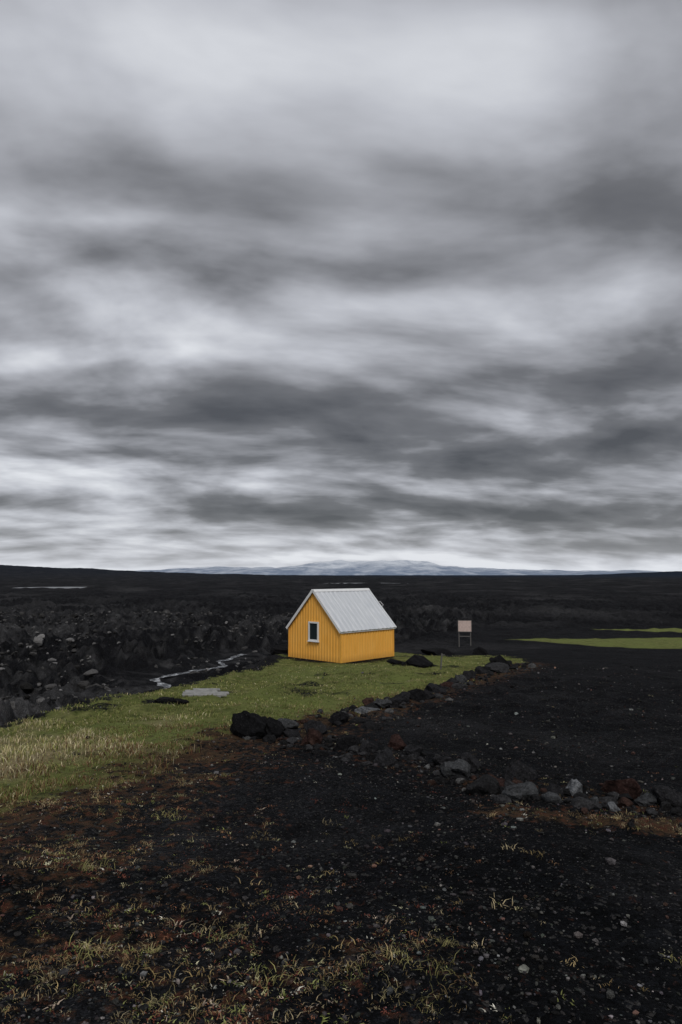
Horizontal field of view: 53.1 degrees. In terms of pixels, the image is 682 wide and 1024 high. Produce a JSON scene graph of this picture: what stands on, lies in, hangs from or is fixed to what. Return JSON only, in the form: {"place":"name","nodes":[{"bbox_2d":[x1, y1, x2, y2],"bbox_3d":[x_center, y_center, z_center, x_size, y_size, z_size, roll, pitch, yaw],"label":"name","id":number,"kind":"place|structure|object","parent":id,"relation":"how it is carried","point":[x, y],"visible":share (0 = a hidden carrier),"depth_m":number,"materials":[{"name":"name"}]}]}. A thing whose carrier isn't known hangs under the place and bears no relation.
{"place":"outdoors","nodes":[
{"label":"outdoors","id":0,"kind":"place"},
{"bbox_2d":[18,587,83,587],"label":"meltwater pond","id":1,"kind":"structure","parent":0,"point":[52,587],"depth_m":433.60,"materials":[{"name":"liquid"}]},
{"bbox_2d":[149,654,245,688],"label":"stream","id":2,"kind":"structure","parent":0,"point":[162,684],"depth_m":63.38,"materials":[{"name":"liquid"}]},
{"bbox_2d":[0,565,681,1023],"bbox_3d":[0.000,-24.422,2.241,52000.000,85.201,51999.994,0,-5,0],"label":"ground","id":3,"kind":"structure","parent":0,"point":[620,623],"depth_m":5.63,"materials":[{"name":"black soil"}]},
{"bbox_2d":[0,608,294,709],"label":"lava rubble","id":4,"kind":"object","parent":3,"relation":"on","point":[27,687],"visible":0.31,"depth_m":75.76,"materials":[{"name":"stone"}]},
{"bbox_2d":[153,697,173,703],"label":"lava rock","id":5,"kind":"object","parent":3,"relation":"on","point":[162,700],"visible":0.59,"depth_m":13.49,"materials":[{"name":"stone"}]},
{"bbox_2d":[169,698,188,704],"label":"lava rock","id":6,"kind":"object","parent":3,"relation":"on","point":[175,701],"visible":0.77,"depth_m":13.43,"materials":[{"name":"stone"}]},
{"bbox_2d":[182,688,228,697],"bbox_3d":[-3.010,4.011,15.105,1.025,0.087,0.700,5,-3,-17],"label":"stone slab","id":7,"kind":"object","parent":3,"relation":"on","point":[202,691],"visible":0.86,"depth_m":15.00,"materials":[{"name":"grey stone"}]},
{"bbox_2d":[230,710,267,738],"bbox_3d":[-1.274,3.084,9.572,0.604,0.655,0.544,0,-5,0],"label":"lava rock","id":8,"kind":"object","parent":3,"relation":"on","point":[245,723],"visible":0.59,"depth_m":9.40,"materials":[{"name":"stone"}]},
{"bbox_2d":[0,651,524,815],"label":"meadow grass","id":9,"kind":"structure","parent":3,"relation":"on","point":[43,746],"depth_m":10.09,"materials":[{"name":"green plant"}]},
{"bbox_2d":[265,717,285,738],"bbox_3d":[-0.951,3.096,9.591,0.359,0.417,0.335,0,-5,0],"label":"lava rock","id":10,"kind":"object","parent":3,"relation":"on","point":[276,728],"visible":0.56,"depth_m":9.48,"materials":[{"name":"stone"}]},
{"bbox_2d":[270,644,287,654],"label":"lava rock","id":11,"kind":"object","parent":3,"relation":"on","point":[279,649],"visible":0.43,"depth_m":37.67,"materials":[{"name":"stone"}]},
{"bbox_2d":[278,718,298,729],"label":"lava rock","id":12,"kind":"object","parent":3,"relation":"on","point":[289,723],"visible":0.45,"depth_m":10.19,"materials":[{"name":"stone"}]},
{"bbox_2d":[282,729,301,737],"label":"lava rock","id":13,"kind":"object","parent":3,"relation":"on","point":[288,733],"visible":0.62,"depth_m":9.58,"materials":[{"name":"stone"}]},
{"bbox_2d":[301,728,322,744],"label":"lava rock","id":14,"kind":"object","parent":3,"relation":"on","point":[316,735],"visible":0.61,"depth_m":9.02,"materials":[{"name":"stone"}]},
{"bbox_2d":[303,720,327,734],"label":"lava rock","id":15,"kind":"object","parent":3,"relation":"on","point":[318,726],"visible":0.56,"depth_m":10.03,"materials":[{"name":"stone"}]},
{"bbox_2d":[0,715,669,1023],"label":"pale lichen sprigs","id":16,"kind":"object","parent":3,"relation":"on","point":[90,947],"visible":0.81,"depth_m":3.01,"materials":[{"name":"beige plant"}]},
{"bbox_2d":[328,711,347,723],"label":"lava rock","id":17,"kind":"object","parent":3,"relation":"on","point":[342,717],"visible":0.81,"depth_m":11.20,"materials":[{"name":"stone"}]},
{"bbox_2d":[0,690,677,1023],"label":"red moss plants","id":18,"kind":"object","parent":3,"relation":"on","point":[167,936],"visible":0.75,"depth_m":3.20,"materials":[{"name":"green plant"}]},
{"bbox_2d":[286,588,395,663],"bbox_3d":[0.069,6.035,36.512,4.110,3.842,4.451,-5,-7,44],"label":"yellow cabin","id":19,"kind":"object","parent":3,"relation":"on","point":[341,626],"visible":1,"depth_m":35.22,"materials":[{"name":"wood"}]},
{"bbox_2d":[308,621,318,641],"bbox_3d":[-1.418,6.133,34.956,0.820,1.018,0.120,-5,-7,44],"label":"window frame","id":20,"kind":"structure","parent":19,"relation":"in","point":[309,640],"depth_m":34.92,"materials":[{"name":"white wood"}]},
{"bbox_2d":[310,623,316,639],"bbox_3d":[-1.394,6.117,34.983,0.580,0.820,0.020,-5,-7,44],"label":"window glass","id":21,"kind":"structure","parent":19,"relation":"in","point":[313,626],"depth_m":34.98,"materials":[{"name":"grey glass"}]},
{"bbox_2d":[0,706,681,1023],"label":"dry grass tufts","id":22,"kind":"object","parent":3,"relation":"on","point":[199,1004],"visible":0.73,"depth_m":2.99,"materials":[{"name":"brown plant"}]},
{"bbox_2d":[0,680,681,1023],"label":"green sprigs","id":23,"kind":"object","parent":3,"relation":"on","point":[257,979],"visible":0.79,"depth_m":2.92,"materials":[{"name":"green plant"}]},
{"bbox_2d":[0,754,681,1023],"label":"dry grass tufts","id":24,"kind":"object","parent":3,"relation":"on","point":[86,947],"visible":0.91,"depth_m":2.85,"materials":[{"name":"brown plant"}]},
{"bbox_2d":[332,734,360,751],"bbox_3d":[0.066,2.959,8.679,0.378,0.240,0.301,0,-5,0],"label":"lava rock","id":25,"kind":"object","parent":3,"relation":"on","point":[347,741],"visible":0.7,"depth_m":8.59,"materials":[{"name":"stone"}]},
{"bbox_2d":[354,706,379,713],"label":"lava rock","id":26,"kind":"object","parent":3,"relation":"on","point":[362,710],"visible":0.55,"depth_m":12.74,"materials":[{"name":"stone"}]},
{"bbox_2d":[358,742,377,753],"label":"lava rock","id":27,"kind":"object","parent":3,"relation":"on","point":[370,748],"visible":0.65,"depth_m":8.31,"materials":[{"name":"stone"}]},
{"bbox_2d":[373,698,391,708],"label":"lava rock","id":28,"kind":"object","parent":3,"relation":"on","point":[382,703],"visible":0.91,"depth_m":13.12,"materials":[{"name":"stone"}]},
{"bbox_2d":[372,748,397,765],"bbox_3d":[0.485,2.842,7.863,0.303,0.199,0.266,1,-5,-15],"label":"lava rock","id":29,"kind":"object","parent":3,"relation":"on","point":[385,757],"visible":0.91,"depth_m":7.79,"materials":[{"name":"stone"}]},
{"bbox_2d":[388,697,399,707],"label":"lava rock","id":30,"kind":"object","parent":3,"relation":"on","point":[395,702],"visible":0.58,"depth_m":13.72,"materials":[{"name":"stone"}]},
{"bbox_2d":[386,658,403,664],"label":"lava rock","id":31,"kind":"object","parent":3,"relation":"on","point":[393,661],"visible":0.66,"depth_m":30.21,"materials":[{"name":"stone"}]},
{"bbox_2d":[387,734,406,749],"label":"lava rock","id":32,"kind":"object","parent":3,"relation":"on","point":[396,741],"visible":0.64,"depth_m":8.61,"materials":[{"name":"stone"}]},
{"bbox_2d":[390,691,409,702],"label":"lava rock","id":33,"kind":"object","parent":3,"relation":"on","point":[403,696],"visible":0.56,"depth_m":14.42,"materials":[{"name":"stone"}]},
{"bbox_2d":[404,745,423,756],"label":"lava rock","id":34,"kind":"object","parent":3,"relation":"on","point":[416,750],"visible":0.76,"depth_m":8.01,"materials":[{"name":"stone"}]},
{"bbox_2d":[408,688,425,701],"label":"lava rock","id":35,"kind":"object","parent":3,"relation":"on","point":[417,695],"visible":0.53,"depth_m":14.92,"materials":[{"name":"stone"}]},
{"bbox_2d":[401,655,433,667],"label":"lava rock","id":36,"kind":"object","parent":3,"relation":"on","point":[418,661],"visible":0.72,"depth_m":29.35,"materials":[{"name":"stone"}]},
{"bbox_2d":[424,689,434,698],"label":"lava rock","id":37,"kind":"object","parent":3,"relation":"on","point":[429,695],"visible":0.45,"depth_m":15.86,"materials":[{"name":"stone"}]},
{"bbox_2d":[425,683,446,693],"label":"lava rock","id":38,"kind":"object","parent":3,"relation":"on","point":[431,687],"visible":0.63,"depth_m":16.80,"materials":[{"name":"stone"}]},
{"bbox_2d":[420,648,454,654],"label":"lava rock","id":39,"kind":"object","parent":3,"relation":"on","point":[435,651],"visible":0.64,"depth_m":45.99,"materials":[{"name":"stone"}]},
{"bbox_2d":[432,756,452,765],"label":"lava rock","id":40,"kind":"object","parent":3,"relation":"on","point":[439,760],"visible":0.56,"depth_m":7.64,"materials":[{"name":"stone"}]},
{"bbox_2d":[440,682,452,688],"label":"lava rock","id":41,"kind":"object","parent":3,"relation":"on","point":[447,684],"visible":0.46,"depth_m":17.85,"materials":[{"name":"stone"}]},
{"bbox_2d":[445,678,458,682],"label":"lava rock","id":42,"kind":"object","parent":3,"relation":"on","point":[453,680],"visible":0.41,"depth_m":19.06,"materials":[{"name":"stone"}]},
{"bbox_2d":[440,759,470,777],"bbox_3d":[1.236,2.753,7.226,0.368,0.255,0.264,3,-6,-28],"label":"lava rock","id":43,"kind":"object","parent":3,"relation":"on","point":[457,767],"visible":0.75,"depth_m":7.15,"materials":[{"name":"stone"}]},
{"bbox_2d":[454,674,466,683],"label":"lava rock","id":44,"kind":"object","parent":3,"relation":"on","point":[461,678],"visible":0.53,"depth_m":20.50,"materials":[{"name":"stone"}]},
{"bbox_2d":[242,662,681,827],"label":"fallen wall stones","id":45,"kind":"object","parent":3,"relation":"on","point":[488,785],"visible":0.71,"depth_m":7.70,"materials":[{"name":"black stone"}]},
{"bbox_2d":[458,620,471,646],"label":"information sign","id":46,"kind":"object","parent":3,"relation":"on","point":[464,625],"visible":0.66,"depth_m":59.25,"materials":[{"name":"pink wood"}]},
{"bbox_2d":[462,670,475,678],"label":"lava rock","id":47,"kind":"object","parent":3,"relation":"on","point":[472,673],"visible":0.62,"depth_m":21.98,"materials":[{"name":"stone"}]},
{"bbox_2d":[460,752,480,771],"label":"lava rock","id":48,"kind":"object","parent":3,"relation":"on","point":[472,760],"visible":0.52,"depth_m":7.46,"materials":[{"name":"stone"}]},
{"bbox_2d":[472,646,487,654],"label":"lava rock","id":49,"kind":"object","parent":3,"relation":"on","point":[479,651],"visible":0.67,"depth_m":46.58,"materials":[{"name":"stone"}]},
{"bbox_2d":[474,666,487,673],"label":"lava rock","id":50,"kind":"object","parent":3,"relation":"on","point":[479,669],"visible":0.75,"depth_m":23.46,"materials":[{"name":"stone"}]},
{"bbox_2d":[489,654,510,666],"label":"lava rock","id":51,"kind":"object","parent":3,"relation":"on","point":[499,658],"visible":0.41,"depth_m":29.26,"materials":[{"name":"stone"}]},
{"bbox_2d":[496,778,504,785],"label":"lava rock","id":52,"kind":"object","parent":3,"relation":"on","point":[501,781],"visible":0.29,"depth_m":6.76,"materials":[{"name":"stone"}]},
{"bbox_2d":[502,781,537,800],"bbox_3d":[1.609,2.523,6.104,0.307,0.203,0.268,0,-5,0],"label":"lava rock","id":53,"kind":"object","parent":3,"relation":"on","point":[517,791],"visible":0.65,"depth_m":6.04,"materials":[{"name":"stone"}]},
{"bbox_2d":[503,759,537,780],"bbox_3d":[1.853,2.719,7.107,0.370,0.274,0.241,0,-5,0],"label":"lava rock","id":54,"kind":"object","parent":3,"relation":"on","point":[517,770],"visible":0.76,"depth_m":7.03,"materials":[{"name":"stone"}]},
{"bbox_2d":[541,791,562,803],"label":"lava rock","id":55,"kind":"object","parent":3,"relation":"on","point":[548,796],"visible":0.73,"depth_m":5.83,"materials":[{"name":"stone"}]},
{"bbox_2d":[546,783,563,796],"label":"lava rock","id":56,"kind":"object","parent":3,"relation":"on","point":[553,788],"visible":0.62,"depth_m":6.11,"materials":[{"name":"stone"}]},
{"bbox_2d":[566,779,582,795],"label":"lava rock","id":57,"kind":"object","parent":3,"relation":"on","point":[574,786],"visible":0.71,"depth_m":6.13,"materials":[{"name":"stone"}]},
{"bbox_2d":[588,796,598,802],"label":"lava rock","id":58,"kind":"object","parent":3,"relation":"on","point":[594,799],"visible":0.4,"depth_m":5.79,"materials":[{"name":"stone"}]},
{"bbox_2d":[606,801,620,811],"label":"lava rock","id":59,"kind":"object","parent":3,"relation":"on","point":[612,805],"visible":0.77,"depth_m":5.64,"materials":[{"name":"stone"}]},
{"bbox_2d":[601,778,641,798],"bbox_3d":[2.506,2.471,6.106,0.347,0.221,0.168,-4,-7,38],"label":"lava rock","id":60,"kind":"object","parent":3,"relation":"on","point":[631,788],"visible":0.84,"depth_m":6.04,"materials":[{"name":"stone"}]},
{"bbox_2d":[634,792,656,806],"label":"lava rock","id":61,"kind":"object","parent":3,"relation":"on","point":[646,799],"visible":0.84,"depth_m":5.80,"materials":[{"name":"stone"}]},
{"bbox_2d":[651,785,681,806],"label":"lava rock","id":62,"kind":"object","parent":3,"relation":"on","point":[668,794],"visible":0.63,"depth_m":5.76,"materials":[{"name":"stone"}]},
{"bbox_2d":[0,0,681,571],"label":"sky","id":63,"kind":"structure","parent":0,"point":[283,283],"materials":[{"name":"grey"}]},
{"bbox_2d":[137,560,660,574],"bbox_3d":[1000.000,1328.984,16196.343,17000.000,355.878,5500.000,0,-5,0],"label":"snowy mountain range","id":64,"kind":"structure","parent":0,"point":[380,567],"depth_m":14165.10,"materials":[{"name":"white snow"}]}
]}

